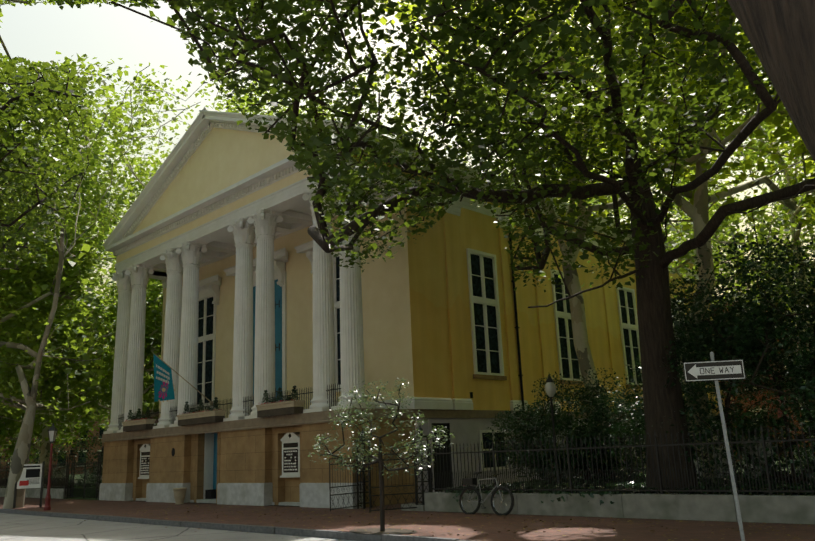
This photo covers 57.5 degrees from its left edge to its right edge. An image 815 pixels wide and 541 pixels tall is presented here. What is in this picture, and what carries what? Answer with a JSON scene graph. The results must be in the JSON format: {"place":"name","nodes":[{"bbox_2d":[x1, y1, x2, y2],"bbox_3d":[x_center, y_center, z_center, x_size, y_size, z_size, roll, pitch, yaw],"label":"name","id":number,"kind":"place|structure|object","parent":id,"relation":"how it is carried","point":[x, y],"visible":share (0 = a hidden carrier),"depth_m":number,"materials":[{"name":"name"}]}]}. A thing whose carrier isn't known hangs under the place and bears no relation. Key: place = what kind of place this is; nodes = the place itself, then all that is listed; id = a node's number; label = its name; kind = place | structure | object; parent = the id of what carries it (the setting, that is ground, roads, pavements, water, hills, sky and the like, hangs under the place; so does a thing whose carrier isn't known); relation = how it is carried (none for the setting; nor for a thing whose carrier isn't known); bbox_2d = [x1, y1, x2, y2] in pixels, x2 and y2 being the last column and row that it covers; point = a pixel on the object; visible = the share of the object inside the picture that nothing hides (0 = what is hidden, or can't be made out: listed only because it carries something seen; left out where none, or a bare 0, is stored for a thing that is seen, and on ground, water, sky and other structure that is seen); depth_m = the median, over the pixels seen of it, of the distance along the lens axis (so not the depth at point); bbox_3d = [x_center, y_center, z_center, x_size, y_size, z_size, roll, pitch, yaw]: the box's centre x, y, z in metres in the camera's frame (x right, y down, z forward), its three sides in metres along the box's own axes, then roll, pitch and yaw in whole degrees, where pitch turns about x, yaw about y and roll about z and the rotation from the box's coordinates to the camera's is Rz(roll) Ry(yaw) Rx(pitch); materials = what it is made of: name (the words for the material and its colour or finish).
{"place":"outdoors","nodes":[
{"label":"outdoors","id":0,"kind":"place"},
{"bbox_2d":[0,0,95,265],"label":"tree","id":1,"kind":"object","parent":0,"point":[39,114],"depth_m":23.04,"materials":[{"name":"green plant"}]},
{"bbox_2d":[0,513,355,540],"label":"road","id":2,"kind":"structure","parent":0,"point":[16,527],"depth_m":20.18,"materials":[{"name":"grey asphalt"}]},
{"bbox_2d":[0,509,471,540],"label":"kerb","id":3,"kind":"structure","parent":2,"relation":"on","point":[332,534],"depth_m":18.82,"materials":[{"name":"stone"}]},
{"bbox_2d":[103,174,375,433],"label":"columns","id":4,"kind":"structure","parent":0,"point":[180,350],"depth_m":29.72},
{"bbox_2d":[134,0,673,28],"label":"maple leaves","id":5,"kind":"object","parent":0,"point":[169,21],"visible":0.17,"depth_m":23.42,"materials":[{"name":"green plant"}]},
{"bbox_2d":[0,497,814,540],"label":"pavement","id":6,"kind":"structure","parent":0,"point":[626,530],"depth_m":17.43,"materials":[{"name":"brick"}]},
{"bbox_2d":[13,461,44,508],"bbox_3d":[-16.249,9.197,31.901,1.120,1.900,0.080,1,-14,-12],"label":"info board","id":7,"kind":"object","parent":6,"relation":"on","point":[32,475],"visible":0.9,"depth_m":31.95,"materials":[{"name":"white metal"}]},
{"bbox_2d":[0,167,79,443],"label":"tree","id":8,"kind":"object","parent":6,"relation":"on","point":[3,410],"depth_m":47.39,"materials":[{"name":"green plant"}]},
{"bbox_2d":[44,423,57,510],"bbox_3d":[-14.269,7.811,29.680,0.283,3.380,0.283,-2,-14,-1],"label":"lamp post","id":9,"kind":"object","parent":6,"relation":"on","point":[52,432],"visible":1,"depth_m":29.66,"materials":[{"name":"red"}]},
{"bbox_2d":[0,0,199,508],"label":"tree","id":10,"kind":"object","parent":6,"relation":"on","point":[23,282],"depth_m":36.23,"materials":[{"name":"green plant"}]},
{"bbox_2d":[173,487,186,504],"bbox_3d":[-9.097,9.008,29.672,0.560,0.630,0.560,-15,-19,43],"label":"plant pot","id":11,"kind":"object","parent":6,"relation":"on","point":[179,495],"visible":1,"depth_m":29.50,"materials":[{"name":"beige ceramic"}]},
{"bbox_2d":[140,501,299,506],"bbox_3d":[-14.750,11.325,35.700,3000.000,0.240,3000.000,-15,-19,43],"label":"steps","id":12,"kind":"structure","parent":6,"relation":"on","point":[216,503],"depth_m":30.46,"materials":[{"name":"grey stone"}]},
{"bbox_2d":[99,408,418,508],"bbox_3d":[-7.290,7.959,30.899,18.620,3.100,3.080,-15,-19,43],"label":"building base","id":13,"kind":"object","parent":6,"relation":"on","point":[236,462],"visible":0.9,"depth_m":27.45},
{"bbox_2d":[256,399,304,417],"bbox_3d":[-4.564,4.924,26.579,2.300,0.530,0.500,-15,-19,43],"label":"planter","id":14,"kind":"object","parent":13,"relation":"on","point":[281,408],"depth_m":26.21,"materials":[{"name":"beige stone"}]},
{"bbox_2d":[262,385,297,403],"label":"plants","id":15,"kind":"object","parent":14,"relation":"in","point":[266,394],"visible":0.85,"depth_m":26.65,"materials":[{"name":"green plant"}]},
{"bbox_2d":[280,432,299,477],"bbox_3d":[-4.102,6.530,26.528,1.160,1.650,0.270,-15,-19,43],"label":"notice board","id":16,"kind":"object","parent":13,"relation":"attached to","point":[290,454],"visible":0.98,"depth_m":26.44,"materials":[{"name":"white paper"}]},
{"bbox_2d":[349,528,417,534],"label":"tree pit soil","id":17,"kind":"structure","parent":6,"relation":"on","point":[386,531],"depth_m":16.22,"materials":[{"name":"brown soil"}]},
{"bbox_2d":[308,378,454,530],"bbox_3d":[-0.542,4.105,16.665,3.622,3.310,2.495,-15,-19,43],"label":"young tree","id":18,"kind":"object","parent":17,"relation":"on","point":[358,457],"depth_m":16.64,"materials":[{"name":"green plant"}]},
{"bbox_2d":[0,382,814,512],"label":"ironwork fence gates","id":19,"kind":"object","parent":6,"relation":"on","point":[65,480],"visible":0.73,"depth_m":19.10,"materials":[{"name":"black metal"}]},
{"bbox_2d":[151,351,213,404],"bbox_3d":[-9.038,4.369,29.927,0.100,2.069,2.805,-15,-19,43],"label":"banner flag","id":20,"kind":"object","parent":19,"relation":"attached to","point":[163,389],"visible":1,"depth_m":29.31,"materials":[{"name":"teal fabric"}]},
{"bbox_2d":[159,188,730,500],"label":"building wall","id":21,"kind":"structure","parent":6,"relation":"on","point":[463,339],"depth_m":30.38,"materials":[{"name":"yellow paint"}]},
{"bbox_2d":[122,418,155,431],"bbox_3d":[-12.300,7.045,33.959,2.300,0.529,0.500,-15,-19,43],"label":"planter","id":22,"kind":"object","parent":21,"relation":"on","point":[141,424],"depth_m":33.51,"materials":[{"name":"beige stone"}]},
{"bbox_2d":[126,407,150,420],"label":"plants","id":23,"kind":"object","parent":22,"relation":"in","point":[141,416],"visible":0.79,"depth_m":33.99,"materials":[{"name":"green plant"}]},
{"bbox_2d":[138,444,149,478],"bbox_3d":[-11.909,8.670,33.976,1.160,1.650,0.270,-15,-19,43],"label":"notice board","id":24,"kind":"object","parent":21,"relation":"attached to","point":[144,449],"visible":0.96,"depth_m":33.92,"materials":[{"name":"white paper"}]},
{"bbox_2d":[177,409,225,425],"bbox_3d":[-8.432,5.985,30.269,3.000,0.528,0.500,-15,-19,43],"label":"planter","id":25,"kind":"object","parent":21,"relation":"on","point":[213,416],"depth_m":29.83,"materials":[{"name":"beige stone"}]},
{"bbox_2d":[183,397,218,412],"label":"plants","id":26,"kind":"object","parent":25,"relation":"in","point":[200,405],"visible":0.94,"depth_m":30.33,"materials":[{"name":"green plant"}]},
{"bbox_2d":[103,107,698,279],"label":"roof","id":27,"kind":"structure","parent":21,"relation":"on","point":[216,173],"depth_m":32.91,"materials":[{"name":"beige paint"}]},
{"bbox_2d":[84,504,809,540],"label":"fallen leaves","id":28,"kind":"object","parent":6,"relation":"on","point":[487,518],"visible":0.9,"depth_m":17.07,"materials":[{"name":"brown plant"}]},
{"bbox_2d":[459,472,513,514],"bbox_3d":[2.093,5.866,19.537,1.816,1.101,0.562,-15,-19,43],"label":"bicycle","id":29,"kind":"object","parent":6,"relation":"on","point":[469,481],"visible":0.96,"depth_m":19.56,"materials":[{"name":"grey metal"}]},
{"bbox_2d":[683,352,745,540],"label":"one way sign","id":30,"kind":"object","parent":6,"relation":"on","point":[713,370],"visible":1,"depth_m":11.71,"materials":[{"name":"metal"}]},
{"bbox_2d":[727,0,814,161],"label":"tree trunk wood","id":31,"kind":"object","parent":6,"relation":"on","point":[780,34],"visible":1,"depth_m":2.69,"materials":[{"name":"brown plant"}]},
{"bbox_2d":[0,457,814,523],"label":"yard retaining wall","id":32,"kind":"structure","parent":0,"point":[793,509],"depth_m":16.76,"materials":[{"name":"grey concrete"}]},
{"bbox_2d":[0,198,160,463],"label":"plane tree","id":33,"kind":"object","parent":32,"relation":"on","point":[110,289],"depth_m":62.52,"materials":[{"name":"green plant"}]},
{"bbox_2d":[0,126,162,482],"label":"plane tree","id":34,"kind":"object","parent":32,"relation":"on","point":[5,432],"depth_m":48.90,"materials":[{"name":"green plant"}]},
{"bbox_2d":[21,63,268,425],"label":"plane tree","id":35,"kind":"object","parent":32,"relation":"on","point":[137,125],"depth_m":45.50,"materials":[{"name":"green plant"}]},
{"bbox_2d":[446,490,618,504],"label":"plants","id":36,"kind":"object","parent":32,"relation":"attached to","point":[602,493],"visible":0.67,"depth_m":18.35,"materials":[{"name":"green plant"}]},
{"bbox_2d":[0,0,814,375],"label":"sky","id":37,"kind":"structure","parent":0,"point":[35,33],"materials":[{"name":"white"}]},
{"bbox_2d":[7,460,814,524],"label":"yard ground","id":38,"kind":"structure","parent":0,"point":[79,492],"depth_m":38.85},
{"bbox_2d":[0,430,106,483],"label":"bush leaves","id":39,"kind":"object","parent":38,"relation":"on","point":[80,442],"visible":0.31,"depth_m":47.05,"materials":[{"name":"green plant"}]},
{"bbox_2d":[0,390,156,477],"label":"rowhouses","id":40,"kind":"structure","parent":38,"relation":"on","point":[99,432],"depth_m":103.05,"materials":[{"name":"brick"}]},
{"bbox_2d":[85,281,160,429],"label":"tree","id":41,"kind":"object","parent":38,"relation":"on","point":[103,366],"depth_m":98.71,"materials":[{"name":"green plant"}]},
{"bbox_2d":[94,268,162,393],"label":"tree","id":42,"kind":"object","parent":38,"relation":"on","point":[105,314],"depth_m":68.17,"materials":[{"name":"green plant"}]},
{"bbox_2d":[100,284,161,409],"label":"tree","id":43,"kind":"object","parent":38,"relation":"on","point":[144,365],"depth_m":81.49,"materials":[{"name":"green plant"}]},
{"bbox_2d":[91,70,364,417],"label":"plane tree","id":44,"kind":"object","parent":38,"relation":"on","point":[150,331],"depth_m":46.60,"materials":[{"name":"green plant"}]},
{"bbox_2d":[0,470,814,494],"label":"yard ivy leaves","id":45,"kind":"object","parent":38,"relation":"on","point":[680,492],"visible":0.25,"depth_m":18.67,"materials":[{"name":"green plant"}]},
{"bbox_2d":[388,126,472,166],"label":"plane tree","id":46,"kind":"object","parent":38,"relation":"on","point":[422,147],"depth_m":56.31,"materials":[{"name":"green plant"}]},
{"bbox_2d":[53,437,813,482],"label":"yard gravestones","id":47,"kind":"object","parent":38,"relation":"on","point":[760,447],"visible":0.04,"depth_m":20.89,"materials":[{"name":"grey stone"}]},
{"bbox_2d":[55,0,814,493],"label":"maple tree","id":48,"kind":"object","parent":38,"relation":"on","point":[476,113],"depth_m":15.63,"materials":[{"name":"green plant"}]},
{"bbox_2d":[545,373,560,483],"bbox_3d":[4.381,4.743,22.235,0.340,3.400,0.340,-15,-19,43],"label":"lamp post","id":49,"kind":"object","parent":38,"relation":"on","point":[550,388],"visible":0.83,"depth_m":22.37,"materials":[{"name":"black metal"}]},
{"bbox_2d":[355,0,780,480],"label":"plane tree","id":50,"kind":"object","parent":38,"relation":"on","point":[383,21],"depth_m":27.15,"materials":[{"name":"green plant"}]},
{"bbox_2d":[484,367,687,483],"bbox_3d":[5.482,5.188,23.860,6.484,4.088,5.538,-15,-19,43],"label":"holly bush","id":51,"kind":"object","parent":38,"relation":"on","point":[567,418],"depth_m":23.36,"materials":[{"name":"green plant"}]},
{"bbox_2d":[487,109,741,304],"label":"tree","id":52,"kind":"object","parent":38,"relation":"on","point":[621,210],"depth_m":54.22,"materials":[{"name":"green plant"}]},
{"bbox_2d":[447,0,814,478],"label":"plane tree","id":53,"kind":"object","parent":38,"relation":"on","point":[780,130],"depth_m":23.45,"materials":[{"name":"green plant"}]},
{"bbox_2d":[572,1,814,350],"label":"plane tree","id":54,"kind":"object","parent":38,"relation":"on","point":[720,237],"depth_m":35.94,"materials":[{"name":"green plant"}]},
{"bbox_2d":[609,66,814,326],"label":"tree","id":55,"kind":"object","parent":38,"relation":"on","point":[676,237],"depth_m":44.63,"materials":[{"name":"green plant"}]},
{"bbox_2d":[621,211,814,487],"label":"evergreen tree","id":56,"kind":"object","parent":38,"relation":"on","point":[749,333],"depth_m":17.79,"materials":[{"name":"green plant"}]},
{"bbox_2d":[651,0,814,243],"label":"plane tree","id":57,"kind":"object","parent":38,"relation":"on","point":[793,131],"depth_m":27.28,"materials":[{"name":"green plant"}]},
{"bbox_2d":[713,292,790,461],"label":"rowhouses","id":58,"kind":"structure","parent":38,"relation":"on","point":[746,404],"depth_m":53.32,"materials":[{"name":"brick"}]},
{"bbox_2d":[724,406,814,469],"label":"bush leaves","id":59,"kind":"object","parent":38,"relation":"on","point":[785,437],"visible":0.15,"depth_m":24.68,"materials":[{"name":"green plant"}]},
{"bbox_2d":[770,276,814,452],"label":"rowhouses","id":60,"kind":"structure","parent":38,"relation":"on","point":[797,424],"depth_m":47.68,"materials":[{"name":"brick"}]}
]}

